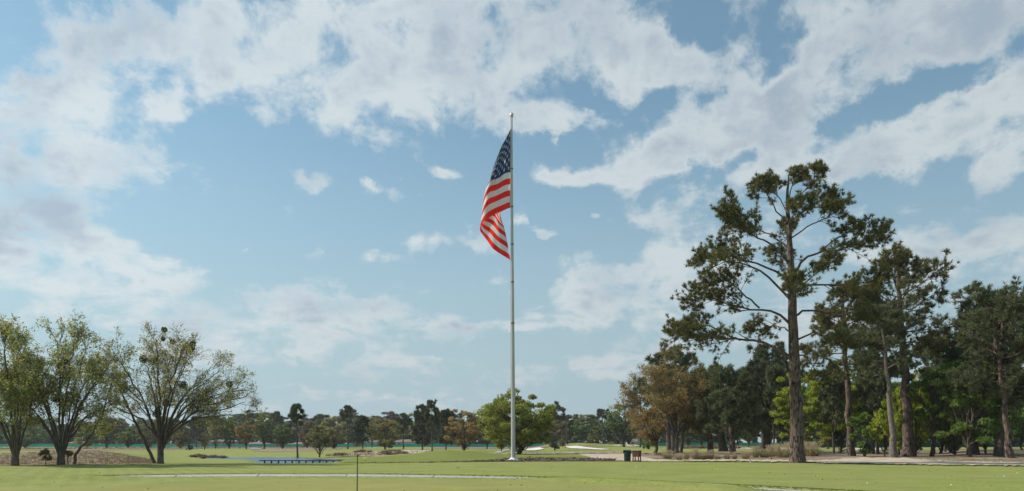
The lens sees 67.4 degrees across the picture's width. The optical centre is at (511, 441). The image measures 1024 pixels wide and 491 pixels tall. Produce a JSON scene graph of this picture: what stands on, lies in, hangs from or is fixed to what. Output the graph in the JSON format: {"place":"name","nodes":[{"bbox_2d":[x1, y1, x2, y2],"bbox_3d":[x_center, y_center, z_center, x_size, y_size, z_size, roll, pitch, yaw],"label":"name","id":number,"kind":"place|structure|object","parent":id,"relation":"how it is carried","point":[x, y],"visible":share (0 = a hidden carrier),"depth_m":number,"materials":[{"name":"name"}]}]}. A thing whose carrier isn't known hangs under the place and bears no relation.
{"place":"outdoors","nodes":[
{"label":"outdoors","id":0,"kind":"place"},
{"bbox_2d":[205,457,339,463],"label":"pond water","id":1,"kind":"structure","parent":0,"point":[256,459],"depth_m":105.21,"materials":[{"name":"blue liquid"}]},
{"bbox_2d":[134,474,807,490],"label":"cart path","id":2,"kind":"structure","parent":0,"point":[278,475],"depth_m":37.72,"materials":[{"name":"concrete"}]},
{"bbox_2d":[0,442,1023,490],"bbox_3d":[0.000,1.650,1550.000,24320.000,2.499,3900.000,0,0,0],"label":"ground","id":3,"kind":"structure","parent":0,"point":[923,477],"depth_m":41.64,"materials":[{"name":"plant"}]},
{"bbox_2d":[2,418,47,447],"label":"broadleaf tree","id":4,"kind":"object","parent":3,"relation":"on","point":[28,437],"visible":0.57,"depth_m":249.73,"materials":[{"name":"green plant"}]},
{"bbox_2d":[0,312,78,465],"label":"broadleaf tree","id":5,"kind":"object","parent":3,"relation":"on","point":[12,385],"visible":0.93,"depth_m":50.97,"materials":[{"name":"green plant"}]},
{"bbox_2d":[31,417,65,443],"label":"broadleaf tree","id":6,"kind":"object","parent":3,"relation":"on","point":[48,440],"visible":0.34,"depth_m":356.56,"materials":[{"name":"green plant"}]},
{"bbox_2d":[0,309,141,464],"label":"broadleaf tree","id":7,"kind":"object","parent":3,"relation":"on","point":[96,366],"visible":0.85,"depth_m":52.75,"materials":[{"name":"green plant"}]},
{"bbox_2d":[0,450,149,464],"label":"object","id":8,"kind":"object","parent":3,"relation":"on","point":[81,458],"visible":0.39,"depth_m":63.83,"materials":[{"name":"plant"}]},
{"bbox_2d":[38,447,52,464],"bbox_3d":[-32.103,1.113,52.821,1.052,1.571,1.092,0,0,0],"label":"shrub","id":9,"kind":"object","parent":8,"relation":"on","point":[45,452],"visible":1,"depth_m":52.71,"materials":[{"name":"green plant"}]},
{"bbox_2d":[0,450,151,464],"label":"rough grass","id":10,"kind":"structure","parent":3,"relation":"on","point":[133,459],"depth_m":63.73,"materials":[{"name":"plant"}]},
{"bbox_2d":[73,422,103,446],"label":"broadleaf tree","id":11,"kind":"object","parent":3,"relation":"on","point":[89,442],"visible":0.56,"depth_m":254.15,"materials":[{"name":"green plant"}]},
{"bbox_2d":[0,448,195,450],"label":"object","id":12,"kind":"object","parent":3,"relation":"on","point":[35,449],"visible":0.56,"depth_m":188.94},
{"bbox_2d":[99,423,119,447],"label":"broadleaf tree","id":13,"kind":"object","parent":3,"relation":"on","point":[109,439],"visible":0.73,"depth_m":239.44,"materials":[{"name":"green plant"}]},
{"bbox_2d":[95,417,129,443],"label":"pine tree","id":14,"kind":"object","parent":3,"relation":"on","point":[122,423],"visible":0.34,"depth_m":357.58,"materials":[{"name":"green plant"}]},
{"bbox_2d":[114,427,141,447],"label":"broadleaf tree","id":15,"kind":"object","parent":3,"relation":"on","point":[128,437],"visible":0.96,"depth_m":248.50,"materials":[{"name":"green plant"}]},
{"bbox_2d":[135,418,156,447],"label":"broadleaf tree","id":16,"kind":"object","parent":3,"relation":"on","point":[146,432],"visible":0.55,"depth_m":249.36,"materials":[{"name":"green plant"}]},
{"bbox_2d":[91,320,267,463],"bbox_3d":[-24.848,-3.661,56.704,13.110,11.148,8.755,0,0,0],"label":"broadleaf tree","id":17,"kind":"object","parent":3,"relation":"on","point":[203,399],"visible":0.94,"depth_m":56.12,"materials":[{"name":"green plant"}]},
{"bbox_2d":[171,424,188,448],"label":"broadleaf tree","id":18,"kind":"object","parent":3,"relation":"on","point":[178,435],"visible":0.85,"depth_m":239.40,"materials":[{"name":"green plant"}]},
{"bbox_2d":[0,446,366,448],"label":"rough grass","id":19,"kind":"structure","parent":3,"relation":"on","point":[102,447],"depth_m":244.57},
{"bbox_2d":[186,416,205,446],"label":"pine tree","id":20,"kind":"object","parent":3,"relation":"on","point":[192,426],"visible":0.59,"depth_m":289.27,"materials":[{"name":"green plant"}]},
{"bbox_2d":[206,419,228,448],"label":"broadleaf tree","id":21,"kind":"object","parent":3,"relation":"on","point":[217,434],"visible":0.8,"depth_m":229.11,"materials":[{"name":"green plant"}]},
{"bbox_2d":[221,419,237,448],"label":"broadleaf tree","id":22,"kind":"object","parent":3,"relation":"on","point":[225,436],"visible":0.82,"depth_m":229.50,"materials":[{"name":"green plant"}]},
{"bbox_2d":[222,413,252,443],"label":"pine tree","id":23,"kind":"object","parent":3,"relation":"on","point":[241,419],"visible":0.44,"depth_m":358.19,"materials":[{"name":"green plant"}]},
{"bbox_2d":[234,421,259,448],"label":"broadleaf tree","id":24,"kind":"object","parent":3,"relation":"on","point":[245,437],"visible":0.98,"depth_m":214.32,"materials":[{"name":"green plant"}]},
{"bbox_2d":[243,409,266,442],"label":"pine tree","id":25,"kind":"object","parent":3,"relation":"on","point":[252,414],"visible":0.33,"depth_m":371.05,"materials":[{"name":"green plant"}]},
{"bbox_2d":[250,411,274,448],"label":"broadleaf tree","id":26,"kind":"object","parent":3,"relation":"on","point":[263,433],"visible":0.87,"depth_m":218.60,"materials":[{"name":"green plant"}]},
{"bbox_2d":[271,422,295,448],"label":"broadleaf tree","id":27,"kind":"object","parent":3,"relation":"on","point":[285,438],"visible":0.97,"depth_m":224.64,"materials":[{"name":"green plant"}]},
{"bbox_2d":[253,448,340,451],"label":"bunker","id":28,"kind":"object","parent":3,"relation":"on","point":[289,449],"visible":0.88,"depth_m":202.91},
{"bbox_2d":[297,420,318,447],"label":"broadleaf tree","id":29,"kind":"object","parent":3,"relation":"on","point":[308,424],"visible":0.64,"depth_m":238.97,"materials":[{"name":"green plant"}]},
{"bbox_2d":[304,425,333,456],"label":"broadleaf tree","id":30,"kind":"object","parent":3,"relation":"on","point":[319,435],"visible":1,"depth_m":115.27,"materials":[{"name":"green plant"}]},
{"bbox_2d":[316,415,351,448],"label":"broadleaf tree","id":31,"kind":"object","parent":3,"relation":"on","point":[340,439],"visible":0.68,"depth_m":224.17,"materials":[{"name":"green plant"}]},
{"bbox_2d":[339,405,353,448],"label":"pine tree","id":32,"kind":"object","parent":3,"relation":"on","point":[348,408],"visible":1,"depth_m":214.78,"materials":[{"name":"green plant"}]},
{"bbox_2d":[346,415,361,443],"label":"broadleaf tree","id":33,"kind":"object","parent":3,"relation":"on","point":[351,426],"visible":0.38,"depth_m":364.12,"materials":[{"name":"green plant"}]},
{"bbox_2d":[0,479,723,490],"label":"putting green","id":34,"kind":"object","parent":3,"relation":"on","point":[344,485],"visible":1,"depth_m":27.49,"materials":[{"name":"plant"}]},
{"bbox_2d":[353,415,372,448],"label":"pine tree","id":35,"kind":"object","parent":3,"relation":"on","point":[360,427],"visible":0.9,"depth_m":224.29,"materials":[{"name":"green plant"}]},
{"bbox_2d":[326,450,435,455],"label":"rough grass","id":36,"kind":"structure","parent":3,"relation":"on","point":[369,453],"depth_m":124.23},
{"bbox_2d":[364,418,401,448],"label":"broadleaf tree","id":37,"kind":"object","parent":3,"relation":"on","point":[391,425],"visible":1,"depth_m":213.74,"materials":[{"name":"green plant"}]},
{"bbox_2d":[371,411,399,431],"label":"pine tree","id":38,"kind":"object","parent":3,"relation":"on","point":[392,413],"visible":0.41,"depth_m":365.30,"materials":[{"name":"green plant"}]},
{"bbox_2d":[0,441,783,446],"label":"fence","id":39,"kind":"object","parent":3,"relation":"on","point":[299,445],"visible":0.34,"depth_m":328.81,"materials":[{"name":"teal"}]},
{"bbox_2d":[395,413,413,448],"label":"pine tree","id":40,"kind":"object","parent":3,"relation":"on","point":[405,421],"visible":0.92,"depth_m":229.37,"materials":[{"name":"green plant"}]},
{"bbox_2d":[393,412,425,441],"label":"broadleaf tree","id":41,"kind":"object","parent":3,"relation":"on","point":[409,430],"visible":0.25,"depth_m":357.64,"materials":[{"name":"green plant"}]},
{"bbox_2d":[410,403,432,449],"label":"pine tree","id":42,"kind":"object","parent":3,"relation":"on","point":[418,416],"visible":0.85,"depth_m":189.13,"materials":[{"name":"green plant"}]},
{"bbox_2d":[424,399,441,450],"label":"pine tree","id":43,"kind":"object","parent":3,"relation":"on","point":[429,417],"visible":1,"depth_m":164.68,"materials":[{"name":"green plant"}]},
{"bbox_2d":[2,473,869,490],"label":"turf edge","id":44,"kind":"object","parent":3,"relation":"on","point":[498,478],"visible":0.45,"depth_m":34.84,"materials":[{"name":"plant"}]},
{"bbox_2d":[437,408,456,449],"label":"pine tree","id":45,"kind":"object","parent":3,"relation":"on","point":[444,413],"visible":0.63,"depth_m":184.25,"materials":[{"name":"green plant"}]},
{"bbox_2d":[443,409,482,449],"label":"broadleaf tree","id":46,"kind":"object","parent":3,"relation":"on","point":[472,436],"visible":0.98,"depth_m":179.19,"materials":[{"name":"green plant"}]},
{"bbox_2d":[340,450,590,462],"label":"mound turf","id":47,"kind":"structure","parent":3,"relation":"on","point":[448,455],"depth_m":68.34,"materials":[{"name":"plant"}]},
{"bbox_2d":[3,376,1022,443],"bbox_3d":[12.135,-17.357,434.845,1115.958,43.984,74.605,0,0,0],"label":"distant wood","id":48,"kind":"object","parent":3,"relation":"on","point":[663,439],"visible":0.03,"depth_m":414.39,"materials":[{"name":"green plant"}]},
{"bbox_2d":[473,388,556,453],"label":"broadleaf tree","id":49,"kind":"object","parent":3,"relation":"on","point":[495,418],"visible":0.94,"depth_m":110.91,"materials":[{"name":"green plant"}]},
{"bbox_2d":[439,456,616,461],"bbox_3d":[2.948,1.486,64.609,9.536,0.128,21.175,0,0,40],"label":"mulch bed","id":50,"kind":"object","parent":3,"relation":"on","point":[569,459],"visible":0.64,"depth_m":64.20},
{"bbox_2d":[508,113,519,459],"bbox_3d":[0.108,-13.089,64.717,1.240,29.305,1.240,0,0,0],"label":"flagpole","id":51,"kind":"object","parent":50,"relation":"on","point":[513,456],"visible":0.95,"depth_m":64.62,"materials":[{"name":"metal"}]},
{"bbox_2d":[480,131,510,259],"bbox_3d":[-1.387,-20.895,64.875,2.223,11.014,2.003,0,0,-37],"label":"flag","id":52,"kind":"object","parent":51,"relation":"hanging from","point":[497,198],"visible":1,"depth_m":64.62,"materials":[{"name":"fabric"}]},
{"bbox_2d":[546,401,565,442],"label":"pine tree","id":53,"kind":"object","parent":3,"relation":"on","point":[558,407],"visible":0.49,"depth_m":259.20,"materials":[{"name":"green plant"}]},
{"bbox_2d":[546,420,569,449],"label":"broadleaf tree","id":54,"kind":"object","parent":3,"relation":"on","point":[563,427],"visible":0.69,"depth_m":198.79,"materials":[{"name":"green plant"}]},
{"bbox_2d":[509,452,631,454],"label":"bunker","id":55,"kind":"object","parent":3,"relation":"on","point":[575,453],"visible":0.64,"depth_m":124.05},
{"bbox_2d":[571,418,597,442],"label":"broadleaf tree","id":56,"kind":"object","parent":3,"relation":"on","point":[580,430],"visible":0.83,"depth_m":328.54,"materials":[{"name":"green plant"}]},
{"bbox_2d":[573,414,598,442],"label":"pine tree","id":57,"kind":"object","parent":3,"relation":"on","point":[587,418],"visible":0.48,"depth_m":342.95,"materials":[{"name":"green plant"}]},
{"bbox_2d":[595,408,608,443],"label":"pine tree","id":58,"kind":"object","parent":3,"relation":"on","point":[600,412],"visible":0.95,"depth_m":299.52,"materials":[{"name":"green plant"}]},
{"bbox_2d":[604,400,644,446],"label":"broadleaf tree","id":59,"kind":"object","parent":3,"relation":"on","point":[611,420],"visible":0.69,"depth_m":249.02,"materials":[{"name":"green plant"}]},
{"bbox_2d":[579,452,685,460],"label":"sandy waste","id":60,"kind":"object","parent":3,"relation":"on","point":[617,456],"visible":0.39,"depth_m":77.69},
{"bbox_2d":[628,375,650,446],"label":"pine tree","id":61,"kind":"object","parent":3,"relation":"on","point":[632,406],"visible":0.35,"depth_m":239.24,"materials":[{"name":"green plant"}]},
{"bbox_2d":[632,408,677,452],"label":"broadleaf tree","id":62,"kind":"object","parent":3,"relation":"on","point":[655,439],"visible":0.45,"depth_m":110.31,"materials":[{"name":"green plant"}]},
{"bbox_2d":[644,342,698,450],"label":"pine tree","id":63,"kind":"object","parent":3,"relation":"on","point":[680,361],"visible":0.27,"depth_m":137.59,"materials":[{"name":"green plant"}]},
{"bbox_2d":[679,424,698,445],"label":"broadleaf tree","id":64,"kind":"object","parent":3,"relation":"on","point":[688,436],"visible":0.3,"depth_m":263.33,"materials":[{"name":"green plant"}]},
{"bbox_2d":[695,384,744,450],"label":"pine tree","id":65,"kind":"object","parent":3,"relation":"on","point":[722,445],"visible":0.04,"depth_m":137.15,"materials":[{"name":"green plant"}]},
{"bbox_2d":[659,157,896,462],"bbox_3d":[20.361,-9.899,58.945,16.812,23.463,11.664,0,0,24],"label":"pine tree","id":66,"kind":"object","parent":3,"relation":"on","point":[686,327],"visible":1,"depth_m":58.36,"materials":[{"name":"green plant"}]},
{"bbox_2d":[769,369,820,440],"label":"broadleaf tree","id":67,"kind":"object","parent":3,"relation":"on","point":[779,403],"visible":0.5,"depth_m":106.14,"materials":[{"name":"green plant"}]},
{"bbox_2d":[801,381,821,447],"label":"broadleaf tree","id":68,"kind":"object","parent":3,"relation":"on","point":[807,389],"visible":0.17,"depth_m":151.32,"materials":[{"name":"green plant"}]},
{"bbox_2d":[614,461,1023,466],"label":"turf edge","id":69,"kind":"object","parent":3,"relation":"on","point":[827,463],"visible":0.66,"depth_m":56.26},
{"bbox_2d":[817,401,832,448],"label":"broadleaf tree","id":70,"kind":"object","parent":3,"relation":"on","point":[826,440],"visible":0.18,"depth_m":177.40,"materials":[{"name":"green plant"}]},
{"bbox_2d":[641,449,1023,461],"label":"straw","id":71,"kind":"object","parent":3,"relation":"on","point":[961,454],"visible":0.46,"depth_m":81.56,"materials":[{"name":"plant"}]},
{"bbox_2d":[607,346,708,452],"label":"broadleaf tree","id":72,"kind":"object","parent":71,"relation":"on","point":[661,398],"visible":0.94,"depth_m":103.19,"materials":[{"name":"orange-brown leaf"},{"name":"dark grey-brown bark"}]},
{"bbox_2d":[669,362,738,452],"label":"pine tree","id":73,"kind":"object","parent":71,"relation":"on","point":[694,424],"visible":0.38,"depth_m":103.36,"materials":[{"name":"green plant"}]},
{"bbox_2d":[693,363,765,454],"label":"pine tree","id":74,"kind":"object","parent":71,"relation":"on","point":[738,396],"visible":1,"depth_m":92.93,"materials":[{"name":"green plant"}]},
{"bbox_2d":[739,356,788,451],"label":"pine tree","id":75,"kind":"object","parent":71,"relation":"on","point":[757,369],"visible":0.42,"depth_m":113.57,"materials":[{"name":"green plant"}]},
{"bbox_2d":[735,340,805,450],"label":"pine tree","id":76,"kind":"object","parent":71,"relation":"on","point":[761,349],"visible":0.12,"depth_m":121.68,"materials":[{"name":"green plant"}]},
{"bbox_2d":[762,356,786,450],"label":"pine tree","id":77,"kind":"object","parent":71,"relation":"on","point":[774,372],"visible":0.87,"depth_m":109.24,"materials":[{"name":"green plant"}]},
{"bbox_2d":[770,442,789,457],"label":"grass clump","id":78,"kind":"object","parent":71,"relation":"on","point":[779,453],"visible":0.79,"depth_m":76.51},
{"bbox_2d":[805,443,826,455],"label":"grass clump","id":79,"kind":"object","parent":71,"relation":"on","point":[816,452],"visible":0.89,"depth_m":82.55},
{"bbox_2d":[817,357,845,453],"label":"pine tree","id":80,"kind":"object","parent":71,"relation":"on","point":[832,391],"visible":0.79,"depth_m":99.47,"materials":[{"name":"green plant"}]},
{"bbox_2d":[799,271,887,455],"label":"pine tree","id":81,"kind":"object","parent":71,"relation":"on","point":[823,321],"visible":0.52,"depth_m":84.47,"materials":[{"name":"green plant"}]},
{"bbox_2d":[803,367,883,453],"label":"broadleaf tree","id":82,"kind":"object","parent":71,"relation":"on","point":[840,430],"visible":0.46,"depth_m":102.46,"materials":[{"name":"green plant"}]},
{"bbox_2d":[846,412,877,456],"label":"broadleaf tree","id":83,"kind":"object","parent":71,"relation":"on","point":[866,448],"visible":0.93,"depth_m":81.74,"materials":[{"name":"green plant"}]},
{"bbox_2d":[852,345,895,453],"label":"pine tree","id":84,"kind":"object","parent":71,"relation":"on","point":[861,391],"visible":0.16,"depth_m":99.46,"materials":[{"name":"green plant"}]},
{"bbox_2d":[859,348,891,453],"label":"pine tree","id":85,"kind":"object","parent":71,"relation":"on","point":[872,401],"visible":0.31,"depth_m":95.55,"materials":[{"name":"green plant"}]},
{"bbox_2d":[841,303,921,456],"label":"pine tree","id":86,"kind":"object","parent":71,"relation":"on","point":[889,327],"visible":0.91,"depth_m":77.76,"materials":[{"name":"green plant"}]},
{"bbox_2d":[866,407,902,456],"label":"broadleaf tree","id":87,"kind":"object","parent":71,"relation":"on","point":[880,414],"visible":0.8,"depth_m":79.68,"materials":[{"name":"green plant"}]},
{"bbox_2d":[853,362,918,453],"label":"broadleaf tree","id":88,"kind":"object","parent":71,"relation":"on","point":[894,384],"visible":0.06,"depth_m":101.91,"materials":[{"name":"green plant"}]},
{"bbox_2d":[880,386,919,455],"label":"broadleaf tree","id":89,"kind":"object","parent":71,"relation":"on","point":[897,401],"visible":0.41,"depth_m":87.52,"materials":[{"name":"green plant"}]},
{"bbox_2d":[851,239,959,456],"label":"pine tree","id":90,"kind":"object","parent":71,"relation":"on","point":[900,261],"visible":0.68,"depth_m":81.38,"materials":[{"name":"green plant"}]},
{"bbox_2d":[895,380,931,453],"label":"broadleaf tree","id":91,"kind":"object","parent":71,"relation":"on","point":[922,431],"visible":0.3,"depth_m":87.25,"materials":[{"name":"green plant"}]},
{"bbox_2d":[901,363,956,455],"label":"broadleaf tree","id":92,"kind":"object","parent":71,"relation":"on","point":[931,408],"visible":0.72,"depth_m":82.06,"materials":[{"name":"green plant"}]},
{"bbox_2d":[922,358,943,453],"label":"pine tree","id":93,"kind":"object","parent":71,"relation":"on","point":[937,363],"visible":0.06,"depth_m":99.92,"materials":[{"name":"green plant"}]},
{"bbox_2d":[918,391,965,452],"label":"broadleaf tree","id":94,"kind":"object","parent":71,"relation":"on","point":[946,440],"visible":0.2,"depth_m":101.05,"materials":[{"name":"green plant"}]},
{"bbox_2d":[909,327,981,450],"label":"pine tree","id":95,"kind":"object","parent":71,"relation":"on","point":[923,358],"visible":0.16,"depth_m":133.90,"materials":[{"name":"green plant"}]},
{"bbox_2d":[935,397,962,454],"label":"broadleaf tree","id":96,"kind":"object","parent":71,"relation":"on","point":[950,446],"visible":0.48,"depth_m":87.40,"materials":[{"name":"green plant"}]},
{"bbox_2d":[928,359,1011,456],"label":"broadleaf tree","id":97,"kind":"object","parent":71,"relation":"on","point":[990,406],"visible":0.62,"depth_m":74.73,"materials":[{"name":"green plant"}]},
{"bbox_2d":[922,293,1021,453],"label":"pine tree","id":98,"kind":"object","parent":71,"relation":"on","point":[954,353],"visible":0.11,"depth_m":83.05,"materials":[{"name":"green plant"}]},
{"bbox_2d":[960,408,996,453],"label":"broadleaf tree","id":99,"kind":"object","parent":71,"relation":"on","point":[992,435],"visible":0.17,"depth_m":82.02,"materials":[{"name":"green plant"}]},
{"bbox_2d":[934,274,1023,457],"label":"pine tree","id":100,"kind":"object","parent":71,"relation":"on","point":[1001,304],"visible":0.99,"depth_m":71.19,"materials":[{"name":"green plant"}]},
{"bbox_2d":[947,291,1023,455],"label":"pine tree","id":101,"kind":"object","parent":71,"relation":"on","point":[998,450],"visible":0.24,"depth_m":75.62,"materials":[{"name":"green plant"}]},
{"bbox_2d":[981,284,1023,399],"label":"pine tree","id":102,"kind":"object","parent":71,"relation":"on","point":[1012,353],"visible":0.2,"depth_m":74.03,"materials":[{"name":"green plant"}]},
{"bbox_2d":[987,404,1022,436],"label":"broadleaf tree","id":103,"kind":"object","parent":71,"relation":"on","point":[1014,429],"visible":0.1,"depth_m":89.71,"materials":[{"name":"green plant"}]},
{"bbox_2d":[1009,407,1023,449],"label":"broadleaf tree","id":104,"kind":"object","parent":71,"relation":"on","point":[1021,435],"visible":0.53,"depth_m":98.28,"materials":[{"name":"green plant"}]},
{"bbox_2d":[683,457,1023,465],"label":"sandy waste","id":105,"kind":"object","parent":3,"relation":"on","point":[880,460],"visible":0.91,"depth_m":60.00,"materials":[{"name":"sand"}]},
{"bbox_2d":[786,440,1023,446],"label":"fence","id":106,"kind":"object","parent":3,"relation":"on","point":[928,444],"visible":0.02,"depth_m":234.99,"materials":[{"name":"teal"}]},
{"bbox_2d":[0,0,1023,441],"label":"sky","id":107,"kind":"structure","parent":0,"point":[298,186],"materials":[{"name":"blue"}]},
{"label":"pond bank","id":108,"kind":"structure","parent":0,"visible":0},
{"bbox_2d":[287,403,306,457],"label":"pine tree","id":109,"kind":"object","parent":108,"relation":"on","point":[294,409],"visible":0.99,"depth_m":117.92,"materials":[{"name":"green plant"}]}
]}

